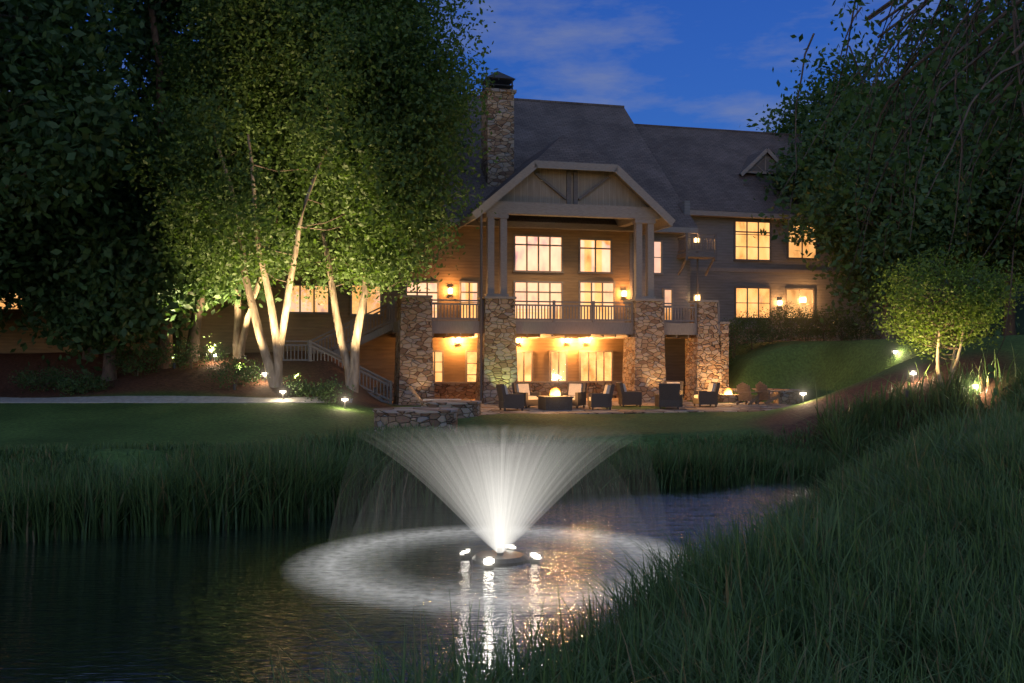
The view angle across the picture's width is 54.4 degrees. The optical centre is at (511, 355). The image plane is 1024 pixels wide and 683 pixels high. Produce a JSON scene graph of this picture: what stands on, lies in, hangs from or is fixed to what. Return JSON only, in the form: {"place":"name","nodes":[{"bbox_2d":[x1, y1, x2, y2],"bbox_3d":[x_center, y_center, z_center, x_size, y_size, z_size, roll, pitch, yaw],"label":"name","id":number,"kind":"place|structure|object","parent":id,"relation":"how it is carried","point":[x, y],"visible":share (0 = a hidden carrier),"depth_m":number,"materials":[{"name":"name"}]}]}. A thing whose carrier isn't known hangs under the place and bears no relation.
{"place":"outdoors","nodes":[
{"label":"outdoors","id":0,"kind":"place"},
{"bbox_2d":[0,396,352,402],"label":"cart path","id":1,"kind":"structure","parent":0,"point":[160,399],"depth_m":36.39,"materials":[{"name":"concrete"}]},
{"bbox_2d":[0,478,845,682],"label":"pond water","id":2,"kind":"structure","parent":0,"point":[133,608],"depth_m":15.69,"materials":[{"name":"black liquid"}]},
{"bbox_2d":[460,546,540,567],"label":"fountain float lights","id":3,"kind":"object","parent":2,"relation":"on","point":[508,556],"visible":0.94,"depth_m":17.36},
{"bbox_2d":[0,412,851,543],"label":"reed bank","id":4,"kind":"structure","parent":0,"point":[263,483],"depth_m":22.95,"materials":[{"name":"green plant"}]},
{"bbox_2d":[9,0,1011,132],"label":"sky","id":5,"kind":"structure","parent":0,"point":[682,63],"materials":[{"name":"blue"}]},
{"bbox_2d":[0,335,1023,682],"bbox_3d":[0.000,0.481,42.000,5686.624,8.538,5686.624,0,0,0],"label":"ground","id":6,"kind":"structure","parent":0,"point":[810,369],"depth_m":34.37,"materials":[{"name":"green plant"}]},
{"bbox_2d":[0,252,44,332],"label":"shrub","id":7,"kind":"object","parent":6,"relation":"on","point":[7,300],"visible":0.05,"depth_m":41.41,"materials":[{"name":"green plant"}]},
{"bbox_2d":[7,363,76,392],"bbox_3d":[-17.896,0.881,37.952,2.786,1.518,2.834,0,0,0],"label":"shrub","id":8,"kind":"object","parent":6,"relation":"on","point":[32,382],"depth_m":37.73,"materials":[{"name":"green plant"}]},
{"bbox_2d":[0,0,145,76],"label":"tree","id":9,"kind":"object","parent":6,"relation":"on","point":[84,5],"visible":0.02,"depth_m":43.86,"materials":[{"name":"green plant"}]},
{"bbox_2d":[1,122,156,359],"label":"tree","id":10,"kind":"object","parent":6,"relation":"on","point":[114,191],"depth_m":41.12,"materials":[{"name":"green plant"}]},
{"bbox_2d":[48,368,113,396],"bbox_3d":[-16.203,1.086,37.635,1.934,1.241,2.540,0,0,42],"label":"shrub","id":11,"kind":"object","parent":6,"relation":"on","point":[94,382],"depth_m":37.52,"materials":[{"name":"green plant"}]},
{"bbox_2d":[0,0,173,320],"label":"tree","id":12,"kind":"object","parent":6,"relation":"on","point":[62,111],"depth_m":33.93,"materials":[{"name":"green plant"}]},
{"bbox_2d":[0,165,180,352],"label":"lodge wing","id":13,"kind":"structure","parent":6,"relation":"on","point":[9,339],"depth_m":44.65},
{"bbox_2d":[0,199,234,381],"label":"tree","id":14,"kind":"object","parent":6,"relation":"on","point":[91,286],"depth_m":37.62,"materials":[{"name":"green plant"}]},
{"bbox_2d":[106,341,170,377],"bbox_3d":[-15.038,0.248,39.724,2.838,1.733,2.683,0,0,0],"label":"shrub","id":15,"kind":"object","parent":6,"relation":"on","point":[121,360],"depth_m":39.47,"materials":[{"name":"green plant"}]},
{"bbox_2d":[84,0,242,184],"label":"tree","id":16,"kind":"object","parent":6,"relation":"on","point":[136,59],"depth_m":46.21,"materials":[{"name":"green plant"}]},
{"bbox_2d":[147,0,203,368],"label":"tree","id":17,"kind":"object","parent":6,"relation":"on","point":[155,37],"depth_m":41.68,"materials":[{"name":"plant"}]},
{"bbox_2d":[71,150,297,361],"bbox_3d":[-13.551,-4.305,42.032,9.448,9.609,9.898,0,0,0],"label":"tree","id":18,"kind":"object","parent":6,"relation":"on","point":[240,288],"depth_m":40.66,"materials":[{"name":"green plant"}]},
{"bbox_2d":[151,333,232,370],"bbox_3d":[-13.019,-0.049,40.602,3.575,1.761,3.009,0,0,0],"label":"shrub","id":19,"kind":"object","parent":6,"relation":"on","point":[215,350],"depth_m":40.45,"materials":[{"name":"green plant"}]},
{"bbox_2d":[116,0,340,358],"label":"birch","id":20,"kind":"object","parent":6,"relation":"on","point":[176,68],"depth_m":40.31,"materials":[{"name":"green plant"}]},
{"bbox_2d":[202,352,269,389],"bbox_3d":[-10.601,0.679,38.375,2.671,1.633,2.535,0,0,0],"label":"shrub","id":21,"kind":"object","parent":6,"relation":"on","point":[240,371],"depth_m":38.26,"materials":[{"name":"green plant"}]},
{"bbox_2d":[107,0,455,387],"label":"birch","id":22,"kind":"object","parent":6,"relation":"on","point":[283,24],"depth_m":36.75,"materials":[{"name":"green plant"}]},
{"bbox_2d":[274,374,323,397],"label":"shrub","id":23,"kind":"object","parent":6,"relation":"on","point":[302,390],"depth_m":36.86,"materials":[{"name":"green plant"}]},
{"bbox_2d":[301,374,355,404],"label":"shrub","id":24,"kind":"object","parent":6,"relation":"on","point":[327,388],"depth_m":36.32,"materials":[{"name":"green plant"}]},
{"bbox_2d":[204,0,503,392],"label":"birch","id":25,"kind":"object","parent":6,"relation":"on","point":[420,13],"depth_m":37.60,"materials":[{"name":"green plant"}]},
{"bbox_2d":[373,407,458,436],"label":"seat wall","id":26,"kind":"structure","parent":6,"relation":"on","point":[428,416],"depth_m":28.88,"materials":[{"name":"stone"}]},
{"bbox_2d":[420,400,481,417],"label":"seat wall","id":27,"kind":"structure","parent":6,"relation":"on","point":[469,408],"depth_m":34.12,"materials":[{"name":"stone"}]},
{"bbox_2d":[438,50,480,184],"bbox_3d":[-7.873,-8.556,52.013,13.052,21.625,12.753,0,0,0],"label":"tree","id":28,"kind":"object","parent":6,"relation":"on","point":[459,148],"depth_m":50.60,"materials":[{"name":"green plant"}]},
{"bbox_2d":[66,344,1023,682],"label":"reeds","id":29,"kind":"object","parent":6,"relation":"on","point":[860,436],"visible":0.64,"depth_m":10.63,"materials":[{"name":"green plant"}]},
{"bbox_2d":[181,71,953,404],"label":"lodge","id":30,"kind":"structure","parent":6,"relation":"on","point":[609,245],"depth_m":48.09,"materials":[{"name":"beige"}]},
{"bbox_2d":[173,351,976,402],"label":"landscape lights","id":31,"kind":"object","parent":6,"relation":"on","point":[375,388],"visible":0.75,"depth_m":36.92,"materials":[{"name":"metal"}]},
{"bbox_2d":[729,345,738,371],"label":"hedge","id":32,"kind":"object","parent":6,"relation":"on","point":[730,362],"visible":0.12,"depth_m":49.20,"materials":[{"name":"green plant"}]},
{"bbox_2d":[724,315,755,357],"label":"hedge","id":33,"kind":"object","parent":6,"relation":"on","point":[735,332],"depth_m":49.93,"materials":[{"name":"green plant"}]},
{"bbox_2d":[733,309,776,349],"bbox_3d":[12.253,-1.317,50.454,2.288,2.571,2.319,0,0,-42],"label":"hedge","id":34,"kind":"object","parent":6,"relation":"on","point":[751,320],"depth_m":50.30,"materials":[{"name":"green plant"}]},
{"bbox_2d":[729,388,799,403],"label":"seat wall","id":35,"kind":"structure","parent":6,"relation":"on","point":[789,396],"depth_m":44.01,"materials":[{"name":"stone"}]},
{"bbox_2d":[510,365,1023,682],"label":"grass","id":36,"kind":"structure","parent":6,"relation":"on","point":[948,607],"depth_m":8.56,"materials":[{"name":"green plant"}]},
{"bbox_2d":[749,307,791,343],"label":"hedge","id":37,"kind":"object","parent":6,"relation":"on","point":[782,323],"depth_m":51.16,"materials":[{"name":"green plant"}]},
{"bbox_2d":[765,300,812,340],"bbox_3d":[14.325,-1.688,51.646,2.515,2.435,2.771,0,0,0],"label":"hedge","id":38,"kind":"object","parent":6,"relation":"on","point":[793,314],"depth_m":51.29,"materials":[{"name":"green plant"}]},
{"bbox_2d":[788,305,836,340],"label":"hedge","id":39,"kind":"object","parent":6,"relation":"on","point":[808,326],"depth_m":51.65,"materials":[{"name":"green plant"}]},
{"bbox_2d":[739,43,893,144],"bbox_3d":[22.280,-10.360,66.055,15.859,19.992,14.669,0,0,0],"label":"tree","id":40,"kind":"object","parent":6,"relation":"on","point":[816,95],"depth_m":63.38,"materials":[{"name":"green plant"}]},
{"bbox_2d":[801,305,850,340],"bbox_3d":[16.449,-1.570,52.413,2.641,2.293,2.537,0,0,0],"label":"hedge","id":41,"kind":"object","parent":6,"relation":"on","point":[831,318],"depth_m":52.11,"materials":[{"name":"green plant"}]},
{"bbox_2d":[824,302,867,340],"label":"hedge","id":42,"kind":"object","parent":6,"relation":"on","point":[849,327],"depth_m":52.48,"materials":[{"name":"green plant"}]},
{"bbox_2d":[840,306,881,339],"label":"hedge","id":43,"kind":"object","parent":6,"relation":"on","point":[869,323],"depth_m":52.90,"materials":[{"name":"green plant"}]},
{"bbox_2d":[743,47,1005,338],"bbox_3d":[21.340,-8.582,55.876,16.468,16.362,14.014,0,0,0],"label":"tree","id":44,"kind":"object","parent":6,"relation":"on","point":[840,122],"depth_m":54.41,"materials":[{"name":"green plant"}]},
{"bbox_2d":[772,110,1001,338],"bbox_3d":[17.394,-5.987,47.019,10.182,11.060,9.322,0,0,0],"label":"tree","id":45,"kind":"object","parent":6,"relation":"on","point":[933,229],"depth_m":46.14,"materials":[{"name":"green plant"}]},
{"bbox_2d":[751,0,1023,395],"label":"tree","id":46,"kind":"object","parent":6,"relation":"on","point":[987,109],"depth_m":10.95,"materials":[{"name":"green plant"}]},
{"bbox_2d":[856,237,1023,389],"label":"tree","id":47,"kind":"object","parent":6,"relation":"on","point":[909,320],"depth_m":31.28,"materials":[{"name":"green plant"}]},
{"bbox_2d":[877,0,1023,286],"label":"tree","id":48,"kind":"object","parent":6,"relation":"on","point":[962,17],"depth_m":58.92,"materials":[{"name":"green plant"}]},
{"bbox_2d":[908,62,1023,335],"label":"tree","id":49,"kind":"object","parent":6,"relation":"on","point":[981,247],"depth_m":50.10,"materials":[{"name":"green plant"}]},
{"bbox_2d":[920,409,1023,504],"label":"lawn grass","id":50,"kind":"structure","parent":6,"relation":"on","point":[996,454],"depth_m":13.73,"materials":[{"name":"green plant"}]},
{"bbox_2d":[938,0,1023,281],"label":"tree","id":51,"kind":"object","parent":6,"relation":"on","point":[991,197],"depth_m":46.47,"materials":[{"name":"green plant"}]},
{"bbox_2d":[952,267,1023,337],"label":"treeline","id":52,"kind":"object","parent":6,"relation":"on","point":[1020,320],"visible":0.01,"depth_m":133.10,"materials":[{"name":"green plant"}]},
{"bbox_2d":[391,397,791,414],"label":"patio","id":53,"kind":"structure","parent":0,"point":[490,409],"depth_m":38.52,"materials":[{"name":"stone"}]},
{"bbox_2d":[408,386,460,401],"bbox_3d":[-2.961,1.617,38.424,2.028,0.897,0.640,0,0,0],"label":"chaise lounge","id":54,"kind":"object","parent":53,"relation":"on","point":[415,394],"visible":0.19,"depth_m":38.13,"materials":[{"name":"brown wood"}]},
{"bbox_2d":[496,384,523,410],"bbox_3d":[-0.084,1.568,37.956,0.912,0.996,0.800,0,0,-15],"label":"lounge chair","id":55,"kind":"object","parent":53,"relation":"on","point":[512,400],"visible":1,"depth_m":37.61,"materials":[{"name":"wicker"}]},
{"bbox_2d":[512,382,540,407],"bbox_3d":[0.579,1.568,39.807,0.800,0.996,0.912,0,0,-38],"label":"lounge chair","id":56,"kind":"object","parent":53,"relation":"on","point":[530,398],"visible":0.66,"depth_m":39.78,"materials":[{"name":"fabric"}]},
{"bbox_2d":[537,395,573,409],"bbox_3d":[1.661,1.791,38.424,1.150,0.550,1.150,0,0,-15],"label":"fire table","id":57,"kind":"object","parent":53,"relation":"on","point":[556,402],"visible":1,"depth_m":37.96,"materials":[{"name":"grey stone"}]},
{"bbox_2d":[550,389,559,394],"bbox_3d":[1.661,1.241,38.424,0.400,0.550,0.380,0,0,0],"label":"fire","id":58,"kind":"object","parent":57,"relation":"on","point":[555,392],"visible":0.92,"depth_m":38.36,"materials":[{"name":"yellow"}]},
{"bbox_2d":[560,382,586,407],"bbox_3d":[2.461,1.568,39.930,0.800,0.996,0.912,0,0,28],"label":"lounge chair","id":59,"kind":"object","parent":53,"relation":"on","point":[577,390],"visible":0.7,"depth_m":39.99,"materials":[{"name":"fabric"}]},
{"bbox_2d":[588,383,614,409],"bbox_3d":[3.460,1.568,38.581,0.912,0.996,0.800,0,0,-5],"label":"lounge chair","id":60,"kind":"object","parent":53,"relation":"on","point":[600,400],"visible":1,"depth_m":38.20,"materials":[{"name":"wicker"}]},
{"bbox_2d":[616,382,641,406],"bbox_3d":[4.753,1.568,40.562,0.912,0.996,0.800,0,0,-5],"label":"lounge chair","id":61,"kind":"object","parent":53,"relation":"on","point":[626,397],"visible":0.89,"depth_m":40.18,"materials":[{"name":"wicker"}]},
{"bbox_2d":[653,394,683,406],"bbox_3d":[6.403,1.801,40.706,0.950,0.530,0.950,0,0,-15],"label":"fire table","id":62,"kind":"object","parent":53,"relation":"on","point":[657,399],"visible":0.26,"depth_m":40.64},
{"bbox_2d":[659,383,679,408],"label":"lounge chair","id":63,"kind":"object","parent":53,"relation":"on","point":[669,394],"visible":1,"depth_m":38.85,"materials":[{"name":"wicker"}]},
{"bbox_2d":[664,381,682,393],"bbox_3d":[6.831,1.568,42.306,0.800,0.996,0.912,0,0,15],"label":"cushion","id":64,"kind":"object","parent":53,"relation":"on","point":[681,387],"visible":0.12,"depth_m":42.51,"materials":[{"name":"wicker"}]},
{"bbox_2d":[693,382,719,406],"bbox_3d":[7.993,1.568,40.930,0.912,0.996,0.800,0,0,-8],"label":"lounge chair","id":65,"kind":"object","parent":53,"relation":"on","point":[709,396],"visible":1,"depth_m":40.56,"materials":[{"name":"wicker"}]},
{"bbox_2d":[717,394,738,401],"bbox_3d":[9.755,2.046,44.935,1.000,0.620,1.000,0,0,0],"label":"fire pit","id":66,"kind":"object","parent":53,"relation":"on","point":[727,398],"visible":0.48,"depth_m":44.54,"materials":[{"name":"stone"}]},
{"bbox_2d":[724,389,731,394],"bbox_3d":[9.755,1.536,44.935,0.360,0.400,0.360,0,0,0],"label":"fire","id":67,"kind":"object","parent":66,"relation":"on","point":[728,392],"visible":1,"depth_m":44.88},
{"bbox_2d":[736,382,761,404],"bbox_3d":[10.070,1.596,42.501,0.840,1.003,1.005,0,0,40],"label":"adirondack chair","id":68,"kind":"object","parent":53,"relation":"on","point":[744,388],"visible":0.97,"depth_m":42.27,"materials":[{"name":"brown wood"}]},
{"bbox_2d":[755,381,782,403],"bbox_3d":[11.054,1.586,43.021,1.005,1.003,0.840,0,0,-35],"label":"adirondack chair","id":69,"kind":"object","parent":53,"relation":"on","point":[764,394],"visible":0.92,"depth_m":42.84,"materials":[{"name":"brown wood"}]}
]}

